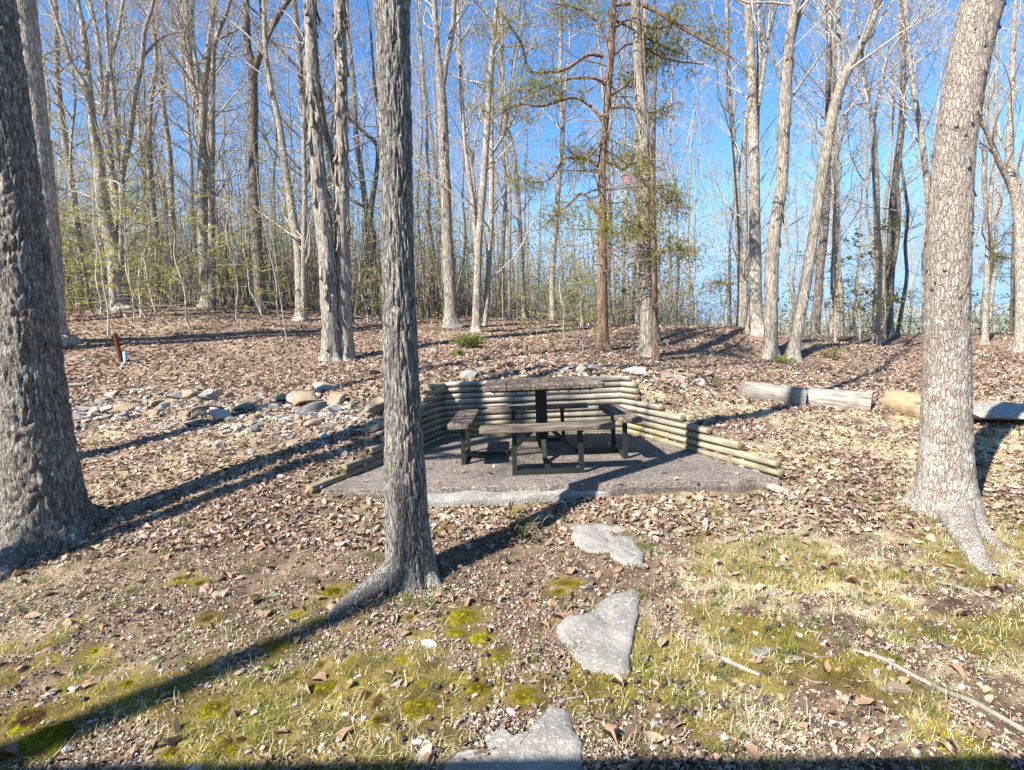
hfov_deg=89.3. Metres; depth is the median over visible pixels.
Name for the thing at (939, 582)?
fallen branch
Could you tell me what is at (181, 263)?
sapling
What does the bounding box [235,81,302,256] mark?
woodland tree
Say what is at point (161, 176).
woodland tree
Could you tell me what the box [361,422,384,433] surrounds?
rock
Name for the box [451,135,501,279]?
woodland tree
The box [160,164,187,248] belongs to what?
sapling
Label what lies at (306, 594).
dry twig
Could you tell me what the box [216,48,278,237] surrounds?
woodland tree
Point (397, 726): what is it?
nut husk
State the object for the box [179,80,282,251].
woodland tree
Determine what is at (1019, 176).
woodland tree
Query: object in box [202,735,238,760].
moss cushion
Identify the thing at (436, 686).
nut husk
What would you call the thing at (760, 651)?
rock
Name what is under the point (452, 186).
woodland tree
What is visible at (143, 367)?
fallen branch
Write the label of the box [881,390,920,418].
old beam
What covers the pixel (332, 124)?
woodland tree
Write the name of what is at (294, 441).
rock
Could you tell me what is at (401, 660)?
moss cushion
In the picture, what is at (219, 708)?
moss cushion
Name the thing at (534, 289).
sapling
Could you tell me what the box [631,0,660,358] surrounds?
oak tree
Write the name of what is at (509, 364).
rock
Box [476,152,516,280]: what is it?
woodland tree
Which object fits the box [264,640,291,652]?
moss cushion
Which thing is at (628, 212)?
woodland tree
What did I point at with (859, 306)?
sapling
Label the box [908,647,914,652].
nut husk
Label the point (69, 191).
sapling
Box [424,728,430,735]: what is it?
nut husk
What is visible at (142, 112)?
woodland tree
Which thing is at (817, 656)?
dry twig
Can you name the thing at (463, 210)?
woodland tree
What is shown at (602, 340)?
pine tree
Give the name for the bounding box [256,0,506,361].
hickory tree
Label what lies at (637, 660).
grass
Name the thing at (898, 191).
woodland tree
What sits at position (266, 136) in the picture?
woodland tree
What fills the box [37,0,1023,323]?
sky
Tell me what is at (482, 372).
rock
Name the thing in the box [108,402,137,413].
rock
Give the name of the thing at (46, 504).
oak tree
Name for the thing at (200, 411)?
rock
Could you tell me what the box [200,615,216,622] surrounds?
moss cushion
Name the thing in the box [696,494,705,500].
rock
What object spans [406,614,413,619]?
moss cushion
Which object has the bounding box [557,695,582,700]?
dry twig
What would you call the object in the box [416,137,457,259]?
woodland tree
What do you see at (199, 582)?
moss cushion
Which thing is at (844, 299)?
sapling
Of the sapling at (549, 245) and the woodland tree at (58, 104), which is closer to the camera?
the woodland tree at (58, 104)
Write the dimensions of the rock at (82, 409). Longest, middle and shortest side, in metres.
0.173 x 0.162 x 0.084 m
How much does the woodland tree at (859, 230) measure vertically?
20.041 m
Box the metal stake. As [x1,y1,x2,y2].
[113,333,122,361]
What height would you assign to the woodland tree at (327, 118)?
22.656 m
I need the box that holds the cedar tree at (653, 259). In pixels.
[591,0,723,360]
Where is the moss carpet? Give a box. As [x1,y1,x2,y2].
[0,477,1023,769]
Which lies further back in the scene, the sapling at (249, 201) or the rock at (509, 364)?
the sapling at (249, 201)
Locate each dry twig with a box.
[57,603,93,615]
[295,591,318,596]
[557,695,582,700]
[586,699,604,701]
[703,733,739,741]
[802,651,833,656]
[803,677,822,682]
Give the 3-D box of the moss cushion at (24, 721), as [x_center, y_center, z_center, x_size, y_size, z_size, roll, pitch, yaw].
[-1.929,1.337,2.069,0.184,0.047,0.182,-4,4,-24]
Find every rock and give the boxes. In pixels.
[72,412,83,420]
[76,406,90,411]
[88,406,100,412]
[94,399,106,403]
[100,406,111,413]
[104,390,120,396]
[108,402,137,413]
[131,399,143,402]
[147,408,160,415]
[148,399,164,406]
[153,395,164,399]
[153,401,170,409]
[160,424,171,429]
[165,392,184,399]
[167,399,181,405]
[177,410,188,417]
[182,389,200,398]
[183,419,205,424]
[190,408,207,418]
[191,397,201,401]
[191,405,224,413]
[198,388,213,396]
[199,394,217,400]
[209,407,232,420]
[213,389,222,394]
[218,424,230,430]
[223,392,235,397]
[230,424,242,428]
[231,401,255,410]
[243,396,262,404]
[245,426,259,432]
[248,414,262,419]
[268,403,280,408]
[269,593,281,596]
[276,394,286,400]
[286,391,302,402]
[289,438,301,443]
[293,391,318,405]
[294,414,304,419]
[295,401,326,414]
[303,418,323,426]
[310,412,319,418]
[312,382,335,390]
[315,412,329,417]
[325,404,340,412]
[327,392,345,405]
[340,404,353,409]
[360,399,383,416]
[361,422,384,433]
[369,369,380,374]
[390,679,401,686]
[427,488,609,508]
[438,513,456,519]
[459,369,477,377]
[477,366,496,370]
[479,370,489,375]
[485,369,495,372]
[506,362,516,367]
[561,365,573,368]
[575,365,592,372]
[580,585,598,588]
[588,364,600,369]
[620,366,645,375]
[622,494,632,499]
[646,512,654,517]
[671,526,692,531]
[674,376,685,381]
[681,372,694,377]
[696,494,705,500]
[700,378,713,385]
[703,371,713,376]
[714,536,739,543]
[748,646,773,656]
[751,512,759,517]
[755,509,766,513]
[765,483,792,493]
[781,654,805,660]
[884,681,911,693]
[1006,388,1023,392]
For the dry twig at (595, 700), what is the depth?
2.04 m
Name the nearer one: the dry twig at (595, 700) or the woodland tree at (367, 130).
the dry twig at (595, 700)
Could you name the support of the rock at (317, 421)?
on the ground at (516, 552)
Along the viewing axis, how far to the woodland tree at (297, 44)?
16.62 m
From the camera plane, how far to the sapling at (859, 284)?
18.89 m
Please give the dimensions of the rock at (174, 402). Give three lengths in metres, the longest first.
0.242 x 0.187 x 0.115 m
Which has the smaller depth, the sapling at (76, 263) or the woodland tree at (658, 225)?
the sapling at (76, 263)
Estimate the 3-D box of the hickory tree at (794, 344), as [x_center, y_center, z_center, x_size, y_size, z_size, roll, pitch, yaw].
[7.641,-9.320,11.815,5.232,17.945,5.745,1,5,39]
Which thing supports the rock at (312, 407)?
on the ground at (516, 552)
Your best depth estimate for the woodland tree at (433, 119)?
27.81 m
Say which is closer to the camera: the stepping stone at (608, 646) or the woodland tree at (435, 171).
the stepping stone at (608, 646)
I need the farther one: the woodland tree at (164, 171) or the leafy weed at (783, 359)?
the woodland tree at (164, 171)
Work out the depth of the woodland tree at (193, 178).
49.50 m
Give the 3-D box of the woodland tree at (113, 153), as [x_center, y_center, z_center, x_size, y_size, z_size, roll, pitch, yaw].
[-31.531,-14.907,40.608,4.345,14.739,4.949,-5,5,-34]
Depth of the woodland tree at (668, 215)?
37.18 m
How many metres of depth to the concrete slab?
4.59 m
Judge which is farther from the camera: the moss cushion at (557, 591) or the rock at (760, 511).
the rock at (760, 511)
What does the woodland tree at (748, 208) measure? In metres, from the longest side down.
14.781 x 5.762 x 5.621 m
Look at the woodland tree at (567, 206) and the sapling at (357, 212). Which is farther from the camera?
the woodland tree at (567, 206)
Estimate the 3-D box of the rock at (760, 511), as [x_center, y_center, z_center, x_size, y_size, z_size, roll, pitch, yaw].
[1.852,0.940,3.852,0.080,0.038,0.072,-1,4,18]
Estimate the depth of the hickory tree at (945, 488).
3.59 m
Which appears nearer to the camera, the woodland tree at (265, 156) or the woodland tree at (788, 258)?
the woodland tree at (265, 156)
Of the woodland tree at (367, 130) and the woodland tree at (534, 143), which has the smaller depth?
the woodland tree at (534, 143)
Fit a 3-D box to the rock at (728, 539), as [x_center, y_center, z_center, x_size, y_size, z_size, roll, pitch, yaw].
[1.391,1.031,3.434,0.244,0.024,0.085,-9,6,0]
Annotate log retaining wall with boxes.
[306,375,784,492]
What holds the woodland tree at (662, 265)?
on the ground at (516, 552)
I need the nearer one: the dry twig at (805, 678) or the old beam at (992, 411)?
the dry twig at (805, 678)
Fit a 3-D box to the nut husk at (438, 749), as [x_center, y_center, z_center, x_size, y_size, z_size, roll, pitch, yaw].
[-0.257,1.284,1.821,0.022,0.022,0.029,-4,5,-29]
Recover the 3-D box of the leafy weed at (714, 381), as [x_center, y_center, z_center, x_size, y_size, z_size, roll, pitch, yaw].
[2.992,-0.068,7.710,0.439,0.241,0.371,-6,6,-44]
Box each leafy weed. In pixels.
[257,662,276,675]
[491,510,549,544]
[701,372,725,387]
[772,353,794,363]
[813,346,841,358]
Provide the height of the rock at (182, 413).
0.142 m
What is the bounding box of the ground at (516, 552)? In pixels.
[0,298,1023,769]
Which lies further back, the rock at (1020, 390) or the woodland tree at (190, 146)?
the woodland tree at (190, 146)
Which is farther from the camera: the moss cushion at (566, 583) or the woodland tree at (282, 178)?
the woodland tree at (282, 178)
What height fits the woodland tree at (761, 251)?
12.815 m
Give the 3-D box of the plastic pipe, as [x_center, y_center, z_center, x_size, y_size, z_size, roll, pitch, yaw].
[-6.748,-0.435,9.037,0.057,0.283,0.055,-2,4,0]
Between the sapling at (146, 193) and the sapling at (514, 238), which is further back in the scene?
the sapling at (514, 238)
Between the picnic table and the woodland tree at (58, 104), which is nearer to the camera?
the picnic table
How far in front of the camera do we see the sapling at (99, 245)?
16.91 m
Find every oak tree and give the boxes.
[0,0,101,582]
[17,0,81,347]
[191,0,426,313]
[243,0,323,314]
[326,0,441,619]
[420,0,503,328]
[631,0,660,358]
[690,0,787,336]
[730,0,894,339]
[822,0,955,336]
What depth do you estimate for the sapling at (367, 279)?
14.40 m
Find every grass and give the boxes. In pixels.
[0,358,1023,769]
[1,352,1023,769]
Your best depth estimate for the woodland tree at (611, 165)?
30.75 m
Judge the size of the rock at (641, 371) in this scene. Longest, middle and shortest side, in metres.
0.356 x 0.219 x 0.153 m
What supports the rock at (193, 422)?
on the ground at (516, 552)
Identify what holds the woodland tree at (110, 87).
on the ground at (516, 552)
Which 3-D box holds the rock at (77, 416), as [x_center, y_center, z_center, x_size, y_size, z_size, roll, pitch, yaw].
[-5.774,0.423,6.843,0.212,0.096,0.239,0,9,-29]
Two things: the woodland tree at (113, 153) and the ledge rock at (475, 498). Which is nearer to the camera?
the ledge rock at (475, 498)
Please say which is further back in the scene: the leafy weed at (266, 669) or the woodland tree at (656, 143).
the woodland tree at (656, 143)
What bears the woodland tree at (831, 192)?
on the ground at (516, 552)
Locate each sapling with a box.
[43,58,82,153]
[48,102,81,275]
[50,117,152,335]
[55,159,88,249]
[58,118,160,318]
[59,188,167,311]
[60,212,106,307]
[61,218,84,301]
[62,231,92,305]
[62,247,87,301]
[63,225,104,293]
[63,260,94,308]
[64,223,95,289]
[69,149,184,318]
[69,252,131,299]
[72,66,186,311]
[76,179,226,329]
[77,199,138,300]
[95,158,188,317]
[115,154,174,271]
[135,200,222,302]
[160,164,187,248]
[177,239,230,312]
[190,183,274,318]
[192,208,265,299]
[200,173,289,316]
[216,121,300,325]
[220,120,278,275]
[225,191,246,276]
[231,168,278,304]
[249,222,294,302]
[255,174,307,339]
[285,207,362,298]
[314,206,381,303]
[315,224,381,321]
[417,248,439,307]
[441,239,484,315]
[453,238,485,314]
[454,213,476,284]
[482,232,521,324]
[497,204,530,299]
[515,242,565,327]
[516,231,591,339]
[526,266,548,309]
[529,230,590,309]
[534,260,575,310]
[541,226,566,302]
[545,258,607,352]
[552,230,619,327]
[556,229,570,274]
[557,201,591,310]
[565,172,638,326]
[574,266,614,326]
[578,241,617,299]
[586,236,666,323]
[608,229,670,323]
[676,209,725,324]
[683,284,712,324]
[702,167,748,325]
[762,276,796,331]
[794,248,860,336]
[824,212,912,344]
[827,284,858,328]
[828,235,902,337]
[828,245,871,335]
[829,241,892,342]
[839,227,885,335]
[839,281,873,333]
[841,243,923,329]
[893,285,921,326]
[894,290,920,333]
[904,243,981,314]
[904,309,921,333]
[971,292,1009,331]
[995,293,1009,331]
[997,263,1014,311]
[999,259,1014,328]
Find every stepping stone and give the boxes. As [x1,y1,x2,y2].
[443,705,582,769]
[556,588,640,676]
[569,523,643,567]
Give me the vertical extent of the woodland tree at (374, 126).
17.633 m
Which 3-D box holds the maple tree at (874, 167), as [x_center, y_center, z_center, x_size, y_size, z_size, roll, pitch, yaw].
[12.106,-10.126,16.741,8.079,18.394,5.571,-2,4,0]
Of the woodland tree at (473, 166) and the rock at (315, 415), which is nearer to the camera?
the rock at (315, 415)
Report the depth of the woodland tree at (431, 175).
31.14 m
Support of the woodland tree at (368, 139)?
on the ground at (516, 552)
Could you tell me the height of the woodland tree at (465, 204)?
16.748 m
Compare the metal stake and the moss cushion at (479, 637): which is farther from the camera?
the metal stake
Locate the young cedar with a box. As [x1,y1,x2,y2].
[699,0,754,326]
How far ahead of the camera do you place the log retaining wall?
6.37 m
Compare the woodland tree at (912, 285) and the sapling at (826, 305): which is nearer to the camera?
the sapling at (826, 305)
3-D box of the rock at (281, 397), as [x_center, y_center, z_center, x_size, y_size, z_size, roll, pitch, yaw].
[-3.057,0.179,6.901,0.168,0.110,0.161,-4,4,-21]
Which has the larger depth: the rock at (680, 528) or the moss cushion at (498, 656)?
the rock at (680, 528)
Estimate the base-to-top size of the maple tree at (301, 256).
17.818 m
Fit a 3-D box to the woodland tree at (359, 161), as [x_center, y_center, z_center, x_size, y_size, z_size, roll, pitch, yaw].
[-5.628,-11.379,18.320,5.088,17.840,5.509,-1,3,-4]
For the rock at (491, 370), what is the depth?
7.17 m
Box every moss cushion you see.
[4,704,53,737]
[9,720,80,762]
[81,648,98,655]
[113,680,133,690]
[161,743,181,758]
[173,573,194,582]
[192,699,233,718]
[194,580,204,585]
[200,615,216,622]
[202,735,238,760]
[232,736,245,744]
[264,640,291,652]
[289,611,303,618]
[307,679,341,699]
[321,587,339,596]
[359,690,373,700]
[363,714,390,729]
[366,692,387,709]
[391,656,405,665]
[399,697,437,718]
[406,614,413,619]
[414,678,430,688]
[444,609,476,626]
[445,629,463,636]
[464,681,491,697]
[468,632,491,642]
[491,652,508,661]
[508,686,538,706]
[537,677,552,686]
[550,588,565,594]
[556,579,579,586]
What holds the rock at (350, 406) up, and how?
on the ground at (516, 552)
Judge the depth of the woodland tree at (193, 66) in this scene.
17.36 m
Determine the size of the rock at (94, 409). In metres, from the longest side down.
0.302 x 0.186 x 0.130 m
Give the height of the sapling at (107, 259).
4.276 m
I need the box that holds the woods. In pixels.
[56,114,1012,337]
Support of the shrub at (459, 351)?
on the ground at (516, 552)
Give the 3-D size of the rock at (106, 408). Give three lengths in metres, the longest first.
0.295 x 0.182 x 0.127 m
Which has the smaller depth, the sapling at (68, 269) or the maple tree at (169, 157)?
the sapling at (68, 269)
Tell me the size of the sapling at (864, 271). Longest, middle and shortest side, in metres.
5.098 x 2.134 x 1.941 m
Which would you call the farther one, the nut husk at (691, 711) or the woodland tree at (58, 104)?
the woodland tree at (58, 104)
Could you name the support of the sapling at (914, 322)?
on the ground at (516, 552)
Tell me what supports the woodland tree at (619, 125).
on the ground at (516, 552)
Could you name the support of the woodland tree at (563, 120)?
on the ground at (516, 552)
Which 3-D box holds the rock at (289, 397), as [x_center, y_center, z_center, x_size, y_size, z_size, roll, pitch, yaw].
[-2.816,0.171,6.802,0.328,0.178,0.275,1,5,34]
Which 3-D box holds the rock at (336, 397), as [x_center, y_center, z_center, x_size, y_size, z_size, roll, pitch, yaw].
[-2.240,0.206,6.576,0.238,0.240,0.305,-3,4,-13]
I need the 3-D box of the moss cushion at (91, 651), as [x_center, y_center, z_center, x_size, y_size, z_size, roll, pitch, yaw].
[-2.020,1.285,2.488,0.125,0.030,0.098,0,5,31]
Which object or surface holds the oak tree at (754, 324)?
on the ground at (516, 552)
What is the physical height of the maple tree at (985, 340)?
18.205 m
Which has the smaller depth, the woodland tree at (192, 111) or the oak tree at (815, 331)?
the oak tree at (815, 331)
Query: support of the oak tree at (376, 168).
on the ground at (516, 552)
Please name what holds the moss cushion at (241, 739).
on the ground at (516, 552)
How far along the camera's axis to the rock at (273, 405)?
6.58 m
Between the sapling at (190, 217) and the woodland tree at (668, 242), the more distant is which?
the woodland tree at (668, 242)
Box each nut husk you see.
[394,723,399,730]
[398,735,405,743]
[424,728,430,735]
[434,683,439,689]
[436,746,441,753]
[606,697,612,702]
[629,698,636,705]
[633,677,638,683]
[672,718,677,724]
[678,706,686,712]
[688,708,694,715]
[843,718,851,723]
[878,733,885,739]
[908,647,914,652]
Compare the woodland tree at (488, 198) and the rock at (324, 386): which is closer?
the rock at (324, 386)
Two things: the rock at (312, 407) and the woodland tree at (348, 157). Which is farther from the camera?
the woodland tree at (348, 157)
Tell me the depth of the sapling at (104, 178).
11.43 m
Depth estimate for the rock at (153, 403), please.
7.18 m
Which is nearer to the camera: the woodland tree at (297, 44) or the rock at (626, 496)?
the rock at (626, 496)
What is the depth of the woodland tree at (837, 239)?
17.98 m
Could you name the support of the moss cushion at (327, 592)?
on the ground at (516, 552)
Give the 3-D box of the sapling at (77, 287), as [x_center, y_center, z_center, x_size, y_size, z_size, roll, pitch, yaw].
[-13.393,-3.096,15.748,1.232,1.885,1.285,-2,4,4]
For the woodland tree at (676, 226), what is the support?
on the ground at (516, 552)
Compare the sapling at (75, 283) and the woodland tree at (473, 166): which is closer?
the sapling at (75, 283)
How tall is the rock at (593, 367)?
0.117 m
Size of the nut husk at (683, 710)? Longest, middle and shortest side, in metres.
0.032 x 0.027 x 0.025 m
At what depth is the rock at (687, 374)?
8.39 m
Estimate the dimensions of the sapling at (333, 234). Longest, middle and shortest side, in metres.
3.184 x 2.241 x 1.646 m
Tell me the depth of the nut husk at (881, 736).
1.83 m
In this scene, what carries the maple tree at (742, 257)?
on the ground at (516, 552)
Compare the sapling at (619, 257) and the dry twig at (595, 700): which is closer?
the dry twig at (595, 700)
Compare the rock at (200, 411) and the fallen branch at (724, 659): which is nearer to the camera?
the fallen branch at (724, 659)
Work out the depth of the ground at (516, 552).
2.81 m
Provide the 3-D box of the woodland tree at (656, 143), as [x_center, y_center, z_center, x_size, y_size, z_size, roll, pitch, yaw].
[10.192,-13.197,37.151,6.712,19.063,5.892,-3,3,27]
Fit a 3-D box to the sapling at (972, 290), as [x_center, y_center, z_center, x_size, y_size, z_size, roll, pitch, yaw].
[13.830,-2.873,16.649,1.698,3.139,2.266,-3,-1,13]
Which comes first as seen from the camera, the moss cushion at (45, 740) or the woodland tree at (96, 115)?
the moss cushion at (45, 740)
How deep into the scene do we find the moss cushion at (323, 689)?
2.20 m
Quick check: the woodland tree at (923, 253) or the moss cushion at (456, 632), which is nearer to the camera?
the moss cushion at (456, 632)
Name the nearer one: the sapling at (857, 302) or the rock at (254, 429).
the rock at (254, 429)
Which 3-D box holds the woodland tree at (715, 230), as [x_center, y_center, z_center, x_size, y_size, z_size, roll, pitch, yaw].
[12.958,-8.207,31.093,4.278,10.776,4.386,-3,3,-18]
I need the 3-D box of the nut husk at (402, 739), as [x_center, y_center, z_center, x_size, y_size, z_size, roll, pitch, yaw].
[-0.398,1.285,1.877,0.027,0.026,0.032,1,10,21]
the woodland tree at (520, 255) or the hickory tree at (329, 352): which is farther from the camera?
the woodland tree at (520, 255)
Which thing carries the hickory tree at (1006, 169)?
on the ground at (516, 552)
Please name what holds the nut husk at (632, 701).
on the ground at (516, 552)
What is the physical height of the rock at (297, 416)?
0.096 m
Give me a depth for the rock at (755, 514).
3.78 m
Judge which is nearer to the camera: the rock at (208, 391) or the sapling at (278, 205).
the rock at (208, 391)
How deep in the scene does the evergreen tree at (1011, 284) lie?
19.75 m
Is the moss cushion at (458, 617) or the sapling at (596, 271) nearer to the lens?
the moss cushion at (458, 617)
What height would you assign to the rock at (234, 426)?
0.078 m
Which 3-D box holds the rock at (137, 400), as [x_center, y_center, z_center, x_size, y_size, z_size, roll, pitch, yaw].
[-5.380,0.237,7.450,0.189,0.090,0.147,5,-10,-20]
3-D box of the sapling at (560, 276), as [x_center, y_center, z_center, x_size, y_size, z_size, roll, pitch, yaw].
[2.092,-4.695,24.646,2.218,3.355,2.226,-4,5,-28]
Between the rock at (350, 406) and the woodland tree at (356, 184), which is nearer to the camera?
the rock at (350, 406)
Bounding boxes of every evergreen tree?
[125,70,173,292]
[973,140,1023,331]
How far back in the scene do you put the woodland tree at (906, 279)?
19.73 m
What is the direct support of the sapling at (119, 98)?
on the ground at (516, 552)
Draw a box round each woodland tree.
[37,1,131,301]
[38,0,91,128]
[38,0,162,308]
[39,0,87,206]
[39,0,183,231]
[42,35,102,223]
[45,83,84,222]
[46,0,154,305]
[49,32,140,215]
[50,93,98,236]
[50,96,93,278]
[50,124,96,235]
[52,1,238,290]
[61,7,204,233]
[76,40,162,221]
[77,1,195,303]
[80,0,291,194]
[85,97,139,202]
[113,0,296,188]
[115,55,175,235]
[122,2,237,250]
[125,66,196,237]
[135,110,195,233]
[137,0,276,300]
[159,133,187,230]
[164,139,196,245]
[166,44,229,229]
[167,140,223,213]
[173,119,243,246]
[176,3,271,251]
[178,47,281,257]
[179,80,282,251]
[199,4,332,280]
[208,0,376,307]
[208,79,278,280]
[209,0,327,267]
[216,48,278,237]
[221,0,326,243]
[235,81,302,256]
[236,137,280,243]
[237,0,375,243]
[255,2,318,217]
[260,138,313,255]
[261,0,369,236]
[273,0,414,305]
[279,112,312,238]
[290,11,375,219]
[292,94,370,231]
[326,22,380,222]
[328,0,435,220]
[348,36,438,226]
[348,131,377,272]
[349,1,482,299]
[351,53,380,232]
[357,58,424,224]
[368,118,436,267]
[372,0,516,308]
[410,0,461,233]
[410,9,479,290]
[411,4,472,262]
[411,86,460,289]
[411,98,468,258]
[414,0,521,309]
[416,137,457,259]
[419,130,472,266]
[423,1,528,226]
[435,0,579,319]
[448,114,519,295]
[450,128,486,277]
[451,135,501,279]
[455,114,499,282]
[457,0,554,312]
[465,143,501,272]
[466,0,557,319]
[470,104,523,285]
[476,71,530,313]
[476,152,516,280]
[484,80,553,314]
[494,0,634,321]
[515,95,570,293]
[515,133,542,311]
[535,133,592,280]
[546,148,585,289]
[549,174,596,306]
[565,0,648,314]
[565,0,696,302]
[572,0,687,323]
[573,119,620,305]
[576,2,634,318]
[580,3,666,321]
[592,115,633,268]
[598,138,668,318]
[609,0,695,239]
[609,124,657,298]
[610,130,660,310]
[612,0,745,325]
[614,67,696,254]
[614,140,661,288]
[617,94,699,295]
[635,70,715,320]
[656,130,691,323]
[656,206,670,304]
[657,90,728,324]
[659,158,687,298]
[660,229,675,306]
[687,166,742,310]
[697,45,771,275]
[718,141,797,290]
[760,102,811,324]
[761,0,887,335]
[761,202,789,310]
[762,3,940,330]
[763,0,908,340]
[763,57,869,333]
[763,151,811,323]
[779,0,924,340]
[786,51,875,285]
[787,5,894,335]
[801,0,1023,338]
[829,91,899,334]
[839,39,912,324]
[841,0,942,313]
[856,0,1000,333]
[856,28,1020,333]
[866,178,921,321]
[894,198,925,333]
[899,157,999,311]
[915,128,1010,288]
[918,3,1023,332]
[933,10,1023,259]
[971,169,1002,331]
[974,53,1023,331]
[978,58,1023,276]
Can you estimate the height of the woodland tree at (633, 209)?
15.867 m
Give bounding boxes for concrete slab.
[321,431,779,498]
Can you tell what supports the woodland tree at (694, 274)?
on the ground at (516, 552)
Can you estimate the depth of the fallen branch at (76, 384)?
8.06 m
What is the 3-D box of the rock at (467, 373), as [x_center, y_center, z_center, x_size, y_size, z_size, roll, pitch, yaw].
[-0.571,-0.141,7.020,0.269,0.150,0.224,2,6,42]
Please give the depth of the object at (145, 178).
23.31 m
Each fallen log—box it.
[493,313,569,318]
[812,342,870,347]
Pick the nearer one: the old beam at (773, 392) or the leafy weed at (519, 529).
the leafy weed at (519, 529)
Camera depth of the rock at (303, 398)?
6.60 m
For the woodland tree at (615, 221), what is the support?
on the ground at (516, 552)
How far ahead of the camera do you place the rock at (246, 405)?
6.62 m
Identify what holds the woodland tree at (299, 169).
on the ground at (516, 552)
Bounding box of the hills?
[698,304,1009,335]
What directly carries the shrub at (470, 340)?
on the ground at (516, 552)
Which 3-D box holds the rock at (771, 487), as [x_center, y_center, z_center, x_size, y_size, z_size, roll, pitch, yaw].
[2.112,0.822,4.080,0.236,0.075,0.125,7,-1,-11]
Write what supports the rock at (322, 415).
on the ground at (516, 552)
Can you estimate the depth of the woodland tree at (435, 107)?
37.71 m
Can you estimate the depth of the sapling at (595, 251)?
14.92 m
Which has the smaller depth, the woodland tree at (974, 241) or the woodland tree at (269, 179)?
the woodland tree at (974, 241)
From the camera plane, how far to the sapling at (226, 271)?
16.29 m
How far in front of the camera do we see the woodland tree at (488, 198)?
39.66 m
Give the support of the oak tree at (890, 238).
on the ground at (516, 552)
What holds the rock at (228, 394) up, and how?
on the ground at (516, 552)
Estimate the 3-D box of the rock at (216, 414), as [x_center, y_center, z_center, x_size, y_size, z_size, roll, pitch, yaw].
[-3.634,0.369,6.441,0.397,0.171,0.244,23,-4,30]
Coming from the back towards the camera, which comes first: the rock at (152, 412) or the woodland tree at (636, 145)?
the woodland tree at (636, 145)
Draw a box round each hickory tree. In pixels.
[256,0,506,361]
[301,0,342,362]
[665,0,905,361]
[744,0,955,362]
[858,0,1023,352]
[899,0,1007,574]
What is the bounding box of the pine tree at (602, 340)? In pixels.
[458,0,771,351]
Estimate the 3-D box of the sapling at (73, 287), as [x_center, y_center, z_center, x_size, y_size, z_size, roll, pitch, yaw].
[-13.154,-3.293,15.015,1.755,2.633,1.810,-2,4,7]
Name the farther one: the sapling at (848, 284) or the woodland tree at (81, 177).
the woodland tree at (81, 177)
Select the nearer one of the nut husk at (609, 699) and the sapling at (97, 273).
the nut husk at (609, 699)
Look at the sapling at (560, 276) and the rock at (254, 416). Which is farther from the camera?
the sapling at (560, 276)
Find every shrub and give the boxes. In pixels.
[449,347,463,355]
[450,330,491,347]
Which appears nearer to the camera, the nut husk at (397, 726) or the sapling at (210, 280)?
the nut husk at (397, 726)
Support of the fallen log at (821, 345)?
on the ground at (516, 552)
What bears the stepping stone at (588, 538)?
on the ground at (516, 552)
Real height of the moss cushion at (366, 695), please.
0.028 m
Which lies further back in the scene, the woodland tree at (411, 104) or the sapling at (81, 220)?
the woodland tree at (411, 104)
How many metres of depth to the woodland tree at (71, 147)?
15.61 m
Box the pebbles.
[0,357,1023,769]
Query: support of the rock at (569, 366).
on the ground at (516, 552)
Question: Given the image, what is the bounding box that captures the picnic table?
[447,376,642,475]
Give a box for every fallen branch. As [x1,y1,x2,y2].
[68,382,88,386]
[132,362,157,375]
[720,655,758,676]
[854,648,1023,733]
[934,579,983,595]
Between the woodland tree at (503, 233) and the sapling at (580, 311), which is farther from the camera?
the woodland tree at (503, 233)
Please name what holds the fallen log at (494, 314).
on the ground at (516, 552)
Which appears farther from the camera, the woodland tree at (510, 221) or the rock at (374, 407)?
the woodland tree at (510, 221)
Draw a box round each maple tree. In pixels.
[38,0,241,311]
[82,0,303,307]
[126,0,227,301]
[160,0,438,321]
[412,0,600,332]
[597,0,674,341]
[643,0,873,327]
[771,0,1023,220]
[778,0,1018,345]
[886,1,1023,344]
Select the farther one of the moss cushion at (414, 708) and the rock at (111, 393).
the rock at (111, 393)
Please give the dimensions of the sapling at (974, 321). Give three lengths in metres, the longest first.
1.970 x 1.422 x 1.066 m
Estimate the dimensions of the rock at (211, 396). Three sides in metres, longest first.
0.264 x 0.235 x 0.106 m
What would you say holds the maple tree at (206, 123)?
on the ground at (516, 552)
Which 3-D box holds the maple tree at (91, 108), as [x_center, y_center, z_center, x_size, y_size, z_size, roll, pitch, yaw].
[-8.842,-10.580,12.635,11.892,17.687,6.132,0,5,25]
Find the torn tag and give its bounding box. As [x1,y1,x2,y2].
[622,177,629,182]
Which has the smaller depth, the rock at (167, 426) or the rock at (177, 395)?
the rock at (167, 426)
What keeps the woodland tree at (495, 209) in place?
on the ground at (516, 552)
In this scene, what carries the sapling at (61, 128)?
on the ground at (516, 552)
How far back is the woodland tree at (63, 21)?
20.11 m
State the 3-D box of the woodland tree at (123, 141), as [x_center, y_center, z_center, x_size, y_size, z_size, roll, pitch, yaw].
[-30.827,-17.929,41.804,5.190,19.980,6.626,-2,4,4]
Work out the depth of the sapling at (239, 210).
29.67 m
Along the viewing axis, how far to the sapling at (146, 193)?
19.48 m
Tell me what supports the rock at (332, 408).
on the ground at (516, 552)
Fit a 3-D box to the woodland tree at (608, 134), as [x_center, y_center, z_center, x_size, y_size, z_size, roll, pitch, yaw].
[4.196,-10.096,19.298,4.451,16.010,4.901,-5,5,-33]
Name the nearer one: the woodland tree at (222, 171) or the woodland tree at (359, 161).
the woodland tree at (359, 161)
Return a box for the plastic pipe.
[123,352,126,362]
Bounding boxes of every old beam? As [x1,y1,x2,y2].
[738,380,806,404]
[805,387,872,409]
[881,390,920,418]
[973,401,1023,421]

